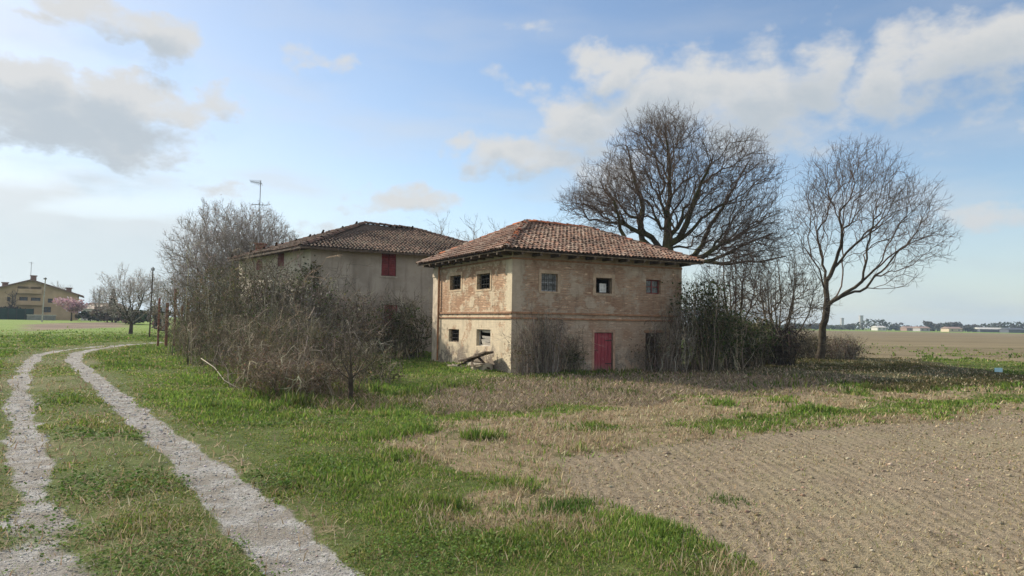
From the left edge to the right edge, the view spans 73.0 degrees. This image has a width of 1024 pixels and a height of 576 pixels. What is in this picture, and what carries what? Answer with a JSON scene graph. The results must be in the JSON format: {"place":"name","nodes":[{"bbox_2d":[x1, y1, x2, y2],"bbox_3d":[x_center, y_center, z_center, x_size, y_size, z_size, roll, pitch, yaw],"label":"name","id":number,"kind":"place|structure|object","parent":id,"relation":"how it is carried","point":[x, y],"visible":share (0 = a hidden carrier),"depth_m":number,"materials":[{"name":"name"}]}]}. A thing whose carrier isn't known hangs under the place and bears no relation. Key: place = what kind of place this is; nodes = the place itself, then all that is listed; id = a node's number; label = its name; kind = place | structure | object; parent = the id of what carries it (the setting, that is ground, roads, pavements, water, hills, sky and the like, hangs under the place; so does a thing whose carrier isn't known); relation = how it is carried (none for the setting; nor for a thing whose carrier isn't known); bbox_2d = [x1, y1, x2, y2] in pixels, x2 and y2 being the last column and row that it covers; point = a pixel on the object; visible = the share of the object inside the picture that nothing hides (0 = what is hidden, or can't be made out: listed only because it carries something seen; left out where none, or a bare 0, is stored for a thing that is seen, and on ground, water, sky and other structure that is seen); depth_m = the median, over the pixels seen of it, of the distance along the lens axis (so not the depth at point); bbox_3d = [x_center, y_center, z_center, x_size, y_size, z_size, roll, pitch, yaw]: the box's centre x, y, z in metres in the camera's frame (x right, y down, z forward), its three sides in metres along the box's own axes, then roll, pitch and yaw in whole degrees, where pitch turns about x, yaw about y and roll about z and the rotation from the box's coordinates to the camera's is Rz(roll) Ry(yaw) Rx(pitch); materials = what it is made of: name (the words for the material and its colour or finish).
{"place":"outdoors","nodes":[
{"label":"outdoors","id":0,"kind":"place"},
{"bbox_2d":[0,341,441,575],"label":"dirt track","id":1,"kind":"structure","parent":0,"point":[211,464],"depth_m":7.99,"materials":[{"name":"grey gravel"}]},
{"bbox_2d":[0,317,1023,575],"bbox_3d":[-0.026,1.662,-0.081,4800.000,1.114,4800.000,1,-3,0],"label":"ground","id":2,"kind":"structure","parent":0,"point":[120,447],"depth_m":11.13,"materials":[{"name":"green plant"}]},
{"bbox_2d":[5,290,18,307],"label":"bare tree","id":3,"kind":"object","parent":2,"relation":"on","point":[12,299],"visible":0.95,"depth_m":142.96,"materials":[{"name":"brown plant"}]},
{"bbox_2d":[0,308,33,319],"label":"garden fence","id":4,"kind":"object","parent":2,"relation":"on","point":[12,314],"visible":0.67,"depth_m":140.80,"materials":[{"name":"metal"}]},
{"bbox_2d":[27,315,55,319],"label":"garden wall","id":5,"kind":"structure","parent":2,"relation":"on","point":[39,317],"depth_m":137.81,"materials":[{"name":"grey concrete"}]},
{"bbox_2d":[0,275,83,319],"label":"villa","id":6,"kind":"object","parent":2,"relation":"on","point":[31,293],"visible":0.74,"depth_m":150.70,"materials":[{"name":"paint"}]},
{"bbox_2d":[19,297,27,300],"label":"window","id":7,"kind":"structure","parent":6,"relation":"in","point":[20,298],"depth_m":149.94,"materials":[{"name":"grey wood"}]},
{"bbox_2d":[44,307,50,311],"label":"window","id":8,"kind":"structure","parent":6,"relation":"in","point":[46,309],"depth_m":152.11,"materials":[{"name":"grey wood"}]},
{"bbox_2d":[41,277,46,321],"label":"utility pole","id":9,"kind":"object","parent":2,"relation":"on","point":[45,278],"visible":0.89,"depth_m":111.92,"materials":[{"name":"concrete"}]},
{"bbox_2d":[52,296,87,320],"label":"blossom tree","id":10,"kind":"object","parent":2,"relation":"on","point":[70,304],"visible":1,"depth_m":131.32,"materials":[{"name":"pink plant"}]},
{"bbox_2d":[75,310,101,320],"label":"hedge bush","id":11,"kind":"object","parent":2,"relation":"on","point":[84,315],"visible":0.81,"depth_m":131.10,"materials":[{"name":"green plant"}]},
{"bbox_2d":[80,305,105,320],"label":"outbuilding","id":12,"kind":"structure","parent":2,"relation":"on","point":[87,309],"depth_m":149.87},
{"bbox_2d":[84,285,108,320],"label":"bare tree","id":13,"kind":"object","parent":2,"relation":"on","point":[95,301],"visible":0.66,"depth_m":134.45,"materials":[{"name":"grey plant"}]},
{"bbox_2d":[89,305,121,321],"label":"hedge bush","id":14,"kind":"object","parent":2,"relation":"on","point":[106,317],"visible":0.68,"depth_m":119.05,"materials":[{"name":"green plant"}]},
{"bbox_2d":[88,303,125,320],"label":"outbuilding","id":15,"kind":"structure","parent":2,"relation":"on","point":[108,304],"depth_m":161.91,"materials":[{"name":"tile"}]},
{"bbox_2d":[108,289,116,321],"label":"cypress","id":16,"kind":"object","parent":2,"relation":"on","point":[112,303],"visible":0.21,"depth_m":124.72,"materials":[{"name":"green plant"}]},
{"bbox_2d":[89,263,173,333],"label":"bare tree","id":17,"kind":"object","parent":2,"relation":"on","point":[133,287],"visible":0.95,"depth_m":73.51,"materials":[{"name":"grey plant"}]},
{"bbox_2d":[109,308,153,323],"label":"hedge bush","id":18,"kind":"object","parent":2,"relation":"on","point":[144,317],"visible":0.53,"depth_m":109.12,"materials":[{"name":"green plant"}]},
{"bbox_2d":[149,267,154,336],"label":"utility pole","id":19,"kind":"object","parent":2,"relation":"on","point":[152,269],"visible":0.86,"depth_m":65.95,"materials":[{"name":"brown wood"}]},
{"bbox_2d":[146,304,171,328],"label":"hedge bush","id":20,"kind":"object","parent":2,"relation":"on","point":[154,322],"visible":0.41,"depth_m":89.11,"materials":[{"name":"green plant"}]},
{"bbox_2d":[144,274,181,329],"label":"bare tree","id":21,"kind":"object","parent":2,"relation":"on","point":[163,301],"visible":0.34,"depth_m":83.82,"materials":[{"name":"brown plant"}]},
{"bbox_2d":[157,289,192,345],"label":"rusty gate","id":22,"kind":"structure","parent":2,"relation":"on","point":[163,310],"depth_m":48.14,"materials":[{"name":"metal"}]},
{"bbox_2d":[162,265,195,336],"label":"bare tree","id":23,"kind":"object","parent":2,"relation":"on","point":[173,293],"visible":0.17,"depth_m":69.74,"materials":[{"name":"brown plant"}]},
{"bbox_2d":[146,306,225,355],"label":"bramble","id":24,"kind":"object","parent":2,"relation":"on","point":[177,328],"visible":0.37,"depth_m":37.76,"materials":[{"name":"brown plant"}]},
{"bbox_2d":[149,274,244,346],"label":"shrub","id":25,"kind":"object","parent":2,"relation":"on","point":[179,313],"visible":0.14,"depth_m":46.24,"materials":[{"name":"brown plant"}]},
{"bbox_2d":[146,307,261,364],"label":"bramble","id":26,"kind":"object","parent":2,"relation":"on","point":[197,342],"visible":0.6,"depth_m":30.97,"materials":[{"name":"brown plant"}]},
{"bbox_2d":[150,240,269,351],"bbox_3d":[-17.616,0.399,42.211,7.308,7.047,6.898,1,-3,0],"label":"shrub","id":27,"kind":"object","parent":2,"relation":"on","point":[194,300],"visible":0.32,"depth_m":41.24,"materials":[{"name":"brown plant"}]},
{"bbox_2d":[201,358,239,387],"bbox_3d":[-9.242,2.703,22.041,4.711,0.706,0.748,-2,-4,42],"label":"fallen cane","id":28,"kind":"object","parent":2,"relation":"on","point":[218,372],"visible":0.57,"depth_m":21.87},
{"bbox_2d":[156,194,298,318],"bbox_3d":[-23.964,-1.692,60.041,12.572,12.759,12.606,1,-3,0],"label":"bare tree","id":29,"kind":"object","parent":2,"relation":"on","point":[225,235],"visible":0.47,"depth_m":58.33,"materials":[{"name":"brown plant"}]},
{"bbox_2d":[180,302,297,373],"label":"bramble","id":30,"kind":"object","parent":2,"relation":"on","point":[221,335],"visible":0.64,"depth_m":26.02,"materials":[{"name":"brown plant"}]},
{"bbox_2d":[169,238,308,353],"bbox_3d":[-14.832,0.434,38.349,7.266,6.624,6.284,-2,-4,42],"label":"shrub","id":31,"kind":"object","parent":2,"relation":"on","point":[215,281],"visible":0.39,"depth_m":37.46,"materials":[{"name":"brown plant"}]},
{"bbox_2d":[195,233,338,356],"bbox_3d":[-13.035,0.250,35.938,6.621,6.816,7.258,3,-3,-33],"label":"shrub","id":32,"kind":"object","parent":2,"relation":"on","point":[254,280],"visible":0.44,"depth_m":35.29,"materials":[{"name":"brown plant"}]},
{"bbox_2d":[210,321,328,386],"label":"bramble","id":33,"kind":"object","parent":2,"relation":"on","point":[285,348],"visible":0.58,"depth_m":21.74,"materials":[{"name":"brown plant"}]},
{"bbox_2d":[196,286,345,360],"bbox_3d":[-10.026,1.578,28.941,5.567,3.593,5.150,0,-3,20],"label":"bramble","id":34,"kind":"object","parent":2,"relation":"on","point":[283,313],"visible":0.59,"depth_m":28.87,"materials":[{"name":"brown plant"}]},
{"bbox_2d":[219,251,353,354],"bbox_3d":[-11.267,0.876,34.989,5.815,5.531,4.850,0,-3,23],"label":"shrub","id":35,"kind":"object","parent":2,"relation":"on","point":[276,290],"visible":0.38,"depth_m":34.49,"materials":[{"name":"brown plant"}]},
{"bbox_2d":[223,342,352,399],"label":"bramble","id":36,"kind":"object","parent":2,"relation":"on","point":[276,374],"visible":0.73,"depth_m":17.98,"materials":[{"name":"brown plant"}]},
{"bbox_2d":[217,302,375,375],"bbox_3d":[-7.611,1.886,25.309,5.128,2.757,4.604,1,-3,0],"label":"bramble","id":37,"kind":"object","parent":2,"relation":"on","point":[301,335],"visible":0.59,"depth_m":24.76,"materials":[{"name":"brown plant"}]},
{"bbox_2d":[227,338,391,401],"bbox_3d":[-5.408,2.135,18.957,4.093,1.712,4.204,1,-3,0],"label":"bramble","id":38,"kind":"object","parent":2,"relation":"on","point":[325,382],"visible":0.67,"depth_m":18.28,"materials":[{"name":"brown plant"}]},
{"bbox_2d":[253,248,378,357],"bbox_3d":[-10.047,0.734,34.580,6.205,5.814,6.693,1,-3,0],"label":"shrub","id":39,"kind":"object","parent":2,"relation":"on","point":[329,297],"visible":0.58,"depth_m":34.51,"materials":[{"name":"brown plant"}]},
{"bbox_2d":[261,307,392,377],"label":"bramble","id":40,"kind":"object","parent":2,"relation":"on","point":[344,343],"visible":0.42,"depth_m":25.44,"materials":[{"name":"brown plant"}]},
{"bbox_2d":[289,275,398,358],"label":"shrub","id":41,"kind":"object","parent":2,"relation":"on","point":[360,310],"visible":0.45,"depth_m":35.34,"materials":[{"name":"brown plant"}]},
{"bbox_2d":[227,221,467,352],"bbox_3d":[-9.836,0.017,48.955,18.018,9.355,13.559,2,-3,-28],"label":"farmhouse","id":42,"kind":"object","parent":2,"relation":"on","point":[392,255],"visible":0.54,"depth_m":43.66,"materials":[{"name":"beige paint"}]},
{"bbox_2d":[250,180,268,242],"bbox_3d":[-18.674,-5.135,50.897,1.386,5.741,0.600,1,-3,0],"label":"roof aerial","id":43,"kind":"object","parent":42,"relation":"attached to","point":[260,183],"visible":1,"depth_m":50.92,"materials":[{"name":"grey metal"}]},
{"bbox_2d":[384,305,396,328],"bbox_3d":[-7.620,1.911,43.394,0.833,1.677,0.058,2,-3,-28],"label":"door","id":44,"kind":"structure","parent":42,"relation":"in","point":[385,305],"depth_m":43.38,"materials":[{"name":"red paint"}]},
{"bbox_2d":[316,324,382,401],"bbox_3d":[-4.164,1.891,17.582,1.648,2.060,1.401,2,-3,-28],"label":"sapling","id":45,"kind":"object","parent":2,"relation":"on","point":[350,375],"visible":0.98,"depth_m":17.47,"materials":[{"name":"brown plant"}]},
{"bbox_2d":[323,335,415,384],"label":"bramble","id":46,"kind":"object","parent":2,"relation":"on","point":[386,360],"visible":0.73,"depth_m":22.68,"materials":[{"name":"brown plant"}]},
{"bbox_2d":[330,290,420,358],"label":"shrub","id":47,"kind":"object","parent":2,"relation":"on","point":[386,336],"visible":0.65,"depth_m":36.48,"materials":[{"name":"brown plant"}]},
{"bbox_2d":[372,284,432,358],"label":"shrub","id":48,"kind":"object","parent":2,"relation":"on","point":[418,343],"visible":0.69,"depth_m":37.45,"materials":[{"name":"brown plant"}]},
{"bbox_2d":[427,212,455,236],"bbox_3d":[-6.400,-1.048,62.191,3.831,12.212,3.448,3,-4,-39],"label":"bare tree","id":49,"kind":"object","parent":2,"relation":"on","point":[441,233],"visible":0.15,"depth_m":62.16,"materials":[{"name":"grey plant"}]},
{"bbox_2d":[0,387,929,575],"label":"clover","id":50,"kind":"object","parent":2,"relation":"on","point":[120,488],"visible":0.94,"depth_m":6.67,"materials":[{"name":"green plant"}]},
{"bbox_2d":[447,351,493,370],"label":"fallen planks","id":51,"kind":"object","parent":2,"relation":"on","point":[482,365],"visible":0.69,"depth_m":29.57,"materials":[{"name":"brown wood"}]},
{"bbox_2d":[456,213,486,241],"bbox_3d":[-3.668,-0.849,62.150,4.330,11.904,3.795,1,-3,0],"label":"bare tree","id":52,"kind":"object","parent":2,"relation":"on","point":[471,229],"visible":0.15,"depth_m":62.00,"materials":[{"name":"grey plant"}]},
{"bbox_2d":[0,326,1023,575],"bbox_3d":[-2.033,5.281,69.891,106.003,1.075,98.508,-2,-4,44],"label":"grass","id":53,"kind":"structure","parent":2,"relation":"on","point":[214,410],"depth_m":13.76,"materials":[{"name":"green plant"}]},
{"bbox_2d":[497,313,546,374],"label":"bush","id":54,"kind":"object","parent":2,"relation":"on","point":[521,351],"visible":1,"depth_m":27.46,"materials":[{"name":"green plant"}]},
{"bbox_2d":[506,293,585,373],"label":"bush","id":55,"kind":"object","parent":2,"relation":"on","point":[550,343],"visible":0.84,"depth_m":28.75,"materials":[{"name":"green plant"}]},
{"bbox_2d":[510,491,595,518],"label":"weed tuft","id":56,"kind":"object","parent":2,"relation":"on","point":[560,505],"visible":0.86,"depth_m":7.84,"materials":[{"name":"green plant"}]},
{"bbox_2d":[416,219,704,372],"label":"brick barn","id":57,"kind":"structure","parent":2,"relation":"on","point":[484,286],"depth_m":30.99,"materials":[{"name":"brown brick"}]},
{"bbox_2d":[450,329,458,341],"bbox_3d":[-2.711,2.317,33.712,0.122,0.620,1.261,2,-3,-28],"label":"window","id":58,"kind":"structure","parent":57,"relation":"in","point":[455,333],"depth_m":33.94,"materials":[{"name":"grey wood"}]},
{"bbox_2d":[449,272,461,291],"bbox_3d":[-2.671,-0.289,33.730,0.218,0.921,1.594,2,-3,-28],"label":"window","id":59,"kind":"structure","parent":57,"relation":"in","point":[457,273],"depth_m":33.90,"materials":[{"name":"beige stone"}]},
{"bbox_2d":[475,269,491,291],"bbox_3d":[-1.186,-0.322,30.962,0.218,0.918,1.602,2,-3,-28],"label":"window","id":60,"kind":"structure","parent":57,"relation":"in","point":[483,272],"depth_m":30.89,"materials":[{"name":"beige stone"}]},
{"bbox_2d":[479,329,489,345],"bbox_3d":[-1.156,2.219,30.815,0.120,0.734,1.417,2,-3,-28],"label":"window","id":61,"kind":"structure","parent":57,"relation":"in","point":[486,339],"depth_m":30.88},
{"bbox_2d":[538,270,560,293],"bbox_3d":[1.554,-0.262,29.484,1.077,0.973,0.218,2,-3,-28],"label":"window","id":62,"kind":"structure","parent":57,"relation":"in","point":[547,282],"depth_m":29.51,"materials":[{"name":"grey metal"}]},
{"bbox_2d":[594,333,611,370],"bbox_3d":[4.007,2.831,30.667,0.961,1.677,0.075,2,-3,-28],"label":"door","id":63,"kind":"structure","parent":57,"relation":"in","point":[602,351],"depth_m":30.65,"materials":[{"name":"red paint"}]},
{"bbox_2d":[593,273,614,295],"bbox_3d":[4.017,-0.136,30.866,1.197,0.963,0.328,2,-3,-28],"label":"window","id":64,"kind":"structure","parent":57,"relation":"in","point":[602,287],"depth_m":30.89,"materials":[{"name":"beige stone"}]},
{"bbox_2d":[646,280,658,293],"bbox_3d":[6.474,-0.051,32.207,0.856,0.642,0.060,2,-3,-28],"label":"window","id":65,"kind":"structure","parent":57,"relation":"in","point":[652,286],"depth_m":32.24,"materials":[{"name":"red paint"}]},
{"bbox_2d":[553,331,597,372],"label":"bush","id":66,"kind":"object","parent":2,"relation":"on","point":[573,352],"visible":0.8,"depth_m":29.43,"materials":[{"name":"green plant"}]},
{"bbox_2d":[629,311,681,371],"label":"bush","id":67,"kind":"object","parent":2,"relation":"on","point":[654,353],"visible":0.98,"depth_m":30.89,"materials":[{"name":"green plant"}]},
{"bbox_2d":[552,98,805,281],"bbox_3d":[9.893,-3.599,42.222,15.289,15.970,9.133,1,-3,0],"label":"bare tree","id":68,"kind":"object","parent":2,"relation":"on","point":[669,240],"visible":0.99,"depth_m":41.47,"materials":[{"name":"brown plant"}]},
{"bbox_2d":[655,291,708,371],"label":"bush","id":69,"kind":"object","parent":2,"relation":"on","point":[684,353],"visible":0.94,"depth_m":31.09,"materials":[{"name":"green plant"}]},
{"bbox_2d":[661,255,749,370],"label":"shrub","id":70,"kind":"object","parent":2,"relation":"on","point":[707,304],"visible":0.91,"depth_m":31.71,"materials":[{"name":"brown plant"}]},
{"bbox_2d":[684,290,767,369],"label":"shrub","id":71,"kind":"object","parent":2,"relation":"on","point":[733,352],"visible":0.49,"depth_m":32.55,"materials":[{"name":"brown plant"}]},
{"bbox_2d":[693,235,780,323],"bbox_3d":[12.163,0.519,38.030,4.757,7.324,4.962,1,-3,0],"label":"bare tree","id":72,"kind":"object","parent":2,"relation":"on","point":[742,288],"visible":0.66,"depth_m":37.76,"materials":[{"name":"brown plant"}]},
{"bbox_2d":[720,305,795,366],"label":"shrub","id":73,"kind":"object","parent":2,"relation":"on","point":[760,349],"visible":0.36,"depth_m":34.73,"materials":[{"name":"brown plant"}]},
{"bbox_2d":[722,316,827,364],"bbox_3d":[14.025,2.798,38.579,6.056,2.894,5.841,-1,-4,37],"label":"brush pile","id":74,"kind":"object","parent":2,"relation":"on","point":[783,354],"visible":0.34,"depth_m":37.17,"materials":[{"name":"plant"}]},
{"bbox_2d":[721,242,841,341],"bbox_3d":[15.626,0.845,41.096,6.918,7.167,7.111,1,-3,0],"label":"bare tree","id":75,"kind":"object","parent":2,"relation":"on","point":[790,300],"visible":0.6,"depth_m":40.44,"materials":[{"name":"brown plant"}]},
{"bbox_2d":[784,322,807,328],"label":"tree","id":76,"kind":"object","parent":2,"relation":"on","point":[797,325],"visible":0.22,"depth_m":425.43,"materials":[{"name":"green plant"}]},
{"bbox_2d":[786,325,828,357],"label":"shrub","id":77,"kind":"object","parent":2,"relation":"on","point":[812,347],"visible":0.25,"depth_m":45.33,"materials":[{"name":"brown plant"}]},
{"bbox_2d":[807,323,827,329],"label":"tree","id":78,"kind":"object","parent":2,"relation":"on","point":[815,326],"visible":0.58,"depth_m":447.15,"materials":[{"name":"green plant"}]},
{"bbox_2d":[804,329,850,356],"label":"shrub","id":79,"kind":"object","parent":2,"relation":"on","point":[826,345],"visible":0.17,"depth_m":48.11,"materials":[{"name":"brown plant"}]},
{"bbox_2d":[814,331,874,358],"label":"shrub","id":80,"kind":"object","parent":2,"relation":"on","point":[843,346],"visible":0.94,"depth_m":45.00,"materials":[{"name":"brown plant"}]},
{"bbox_2d":[842,323,856,329],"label":"tree","id":81,"kind":"object","parent":2,"relation":"on","point":[850,326],"visible":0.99,"depth_m":517.94,"materials":[{"name":"green plant"}]},
{"bbox_2d":[686,318,1023,331],"bbox_3d":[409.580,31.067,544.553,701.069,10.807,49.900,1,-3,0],"label":"hedgerow","id":82,"kind":"object","parent":2,"relation":"on","point":[889,326],"visible":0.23,"depth_m":541.47,"materials":[{"name":"green plant"}]},
{"bbox_2d":[858,315,863,328],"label":"tower","id":83,"kind":"structure","parent":2,"relation":"on","point":[860,318],"depth_m":897.50,"materials":[{"name":"grey concrete"}]},
{"bbox_2d":[779,132,963,359],"bbox_3d":[22.638,-2.646,44.162,12.323,14.591,7.740,1,-3,0],"label":"bare tree","id":84,"kind":"object","parent":2,"relation":"on","point":[821,351],"visible":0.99,"depth_m":43.84,"materials":[{"name":"brown plant"}]},
{"bbox_2d":[871,326,886,330],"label":"building","id":85,"kind":"structure","parent":2,"relation":"on","point":[880,328],"depth_m":499.46,"materials":[{"name":"white concrete"}]},
{"bbox_2d":[892,322,902,327],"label":"tree","id":86,"kind":"object","parent":2,"relation":"on","point":[899,324],"visible":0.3,"depth_m":558.75,"materials":[{"name":"green plant"}]},
{"bbox_2d":[900,326,914,330],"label":"building","id":87,"kind":"structure","parent":2,"relation":"on","point":[906,328],"depth_m":521.81,"materials":[{"name":"beige glass"}]},
{"bbox_2d":[913,326,929,330],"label":"building","id":88,"kind":"structure","parent":2,"relation":"on","point":[920,328],"depth_m":480.91,"materials":[{"name":"white concrete"}]},
{"bbox_2d":[922,320,933,329],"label":"tree","id":89,"kind":"object","parent":2,"relation":"on","point":[928,323],"visible":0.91,"depth_m":518.42,"materials":[{"name":"green plant"}]},
{"bbox_2d":[931,323,943,330],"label":"tree","id":90,"kind":"object","parent":2,"relation":"on","point":[937,325],"visible":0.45,"depth_m":537.57,"materials":[{"name":"green plant"}]},
{"bbox_2d":[935,322,959,328],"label":"tree","id":91,"kind":"object","parent":2,"relation":"on","point":[950,324],"visible":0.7,"depth_m":516.29,"materials":[{"name":"green plant"}]},
{"bbox_2d":[941,327,962,331],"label":"building","id":92,"kind":"structure","parent":2,"relation":"on","point":[951,329],"depth_m":469.62,"materials":[{"name":"beige concrete"}]},
{"bbox_2d":[960,324,978,331],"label":"tree","id":93,"kind":"object","parent":2,"relation":"on","point":[968,327],"visible":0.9,"depth_m":497.67,"materials":[{"name":"green plant"}]},
{"bbox_2d":[972,327,1000,331],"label":"building","id":94,"kind":"structure","parent":2,"relation":"on","point":[981,329],"depth_m":490.02,"materials":[{"name":"white"}]},
{"bbox_2d":[994,368,1002,373],"bbox_3d":[23.256,4.055,33.083,0.340,0.470,0.087,1,-3,8],"label":"field sign","id":95,"kind":"object","parent":2,"relation":"on","point":[997,370],"visible":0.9,"depth_m":33.05,"materials":[{"name":"blue metal"}]},
{"bbox_2d":[999,328,1023,332],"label":"building","id":96,"kind":"structure","parent":2,"relation":"on","point":[1011,330],"depth_m":469.64,"materials":[{"name":"grey glass"}]},
{"bbox_2d":[1009,323,1017,327],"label":"tree","id":97,"kind":"object","parent":2,"relation":"on","point":[1012,325],"visible":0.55,"depth_m":518.69,"materials":[{"name":"green plant"}]},
{"bbox_2d":[0,0,1023,327],"label":"sky","id":98,"kind":"structure","parent":0,"point":[118,117],"materials":[{"name":"blue"}]},
{"bbox_2d":[551,328,1023,575],"bbox_3d":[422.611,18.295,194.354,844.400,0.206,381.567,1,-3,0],"label":"field","id":99,"kind":"structure","parent":0,"point":[991,343],"depth_m":9.61,"materials":[{"name":"brown soil"}]},
{"bbox_2d":[558,494,604,508],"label":"weed tuft","id":100,"kind":"object","parent":99,"relation":"on","point":[588,500],"visible":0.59,"depth_m":8.15,"materials":[{"name":"green plant"}]},
{"bbox_2d":[686,490,756,508],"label":"weed tuft","id":101,"kind":"object","parent":99,"relation":"on","point":[731,498],"visible":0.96,"depth_m":8.84,"materials":[{"name":"green plant"}]},
{"bbox_2d":[544,409,1023,575],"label":"soil clods","id":102,"kind":"object","parent":99,"relation":"on","point":[981,572],"visible":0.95,"depth_m":9.23,"materials":[{"name":"brown soil"}]},
{"bbox_2d":[550,412,1023,575],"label":"stubble","id":103,"kind":"object","parent":99,"relation":"on","point":[799,544],"visible":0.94,"depth_m":8.77,"materials":[{"name":"beige plant"}]}
]}

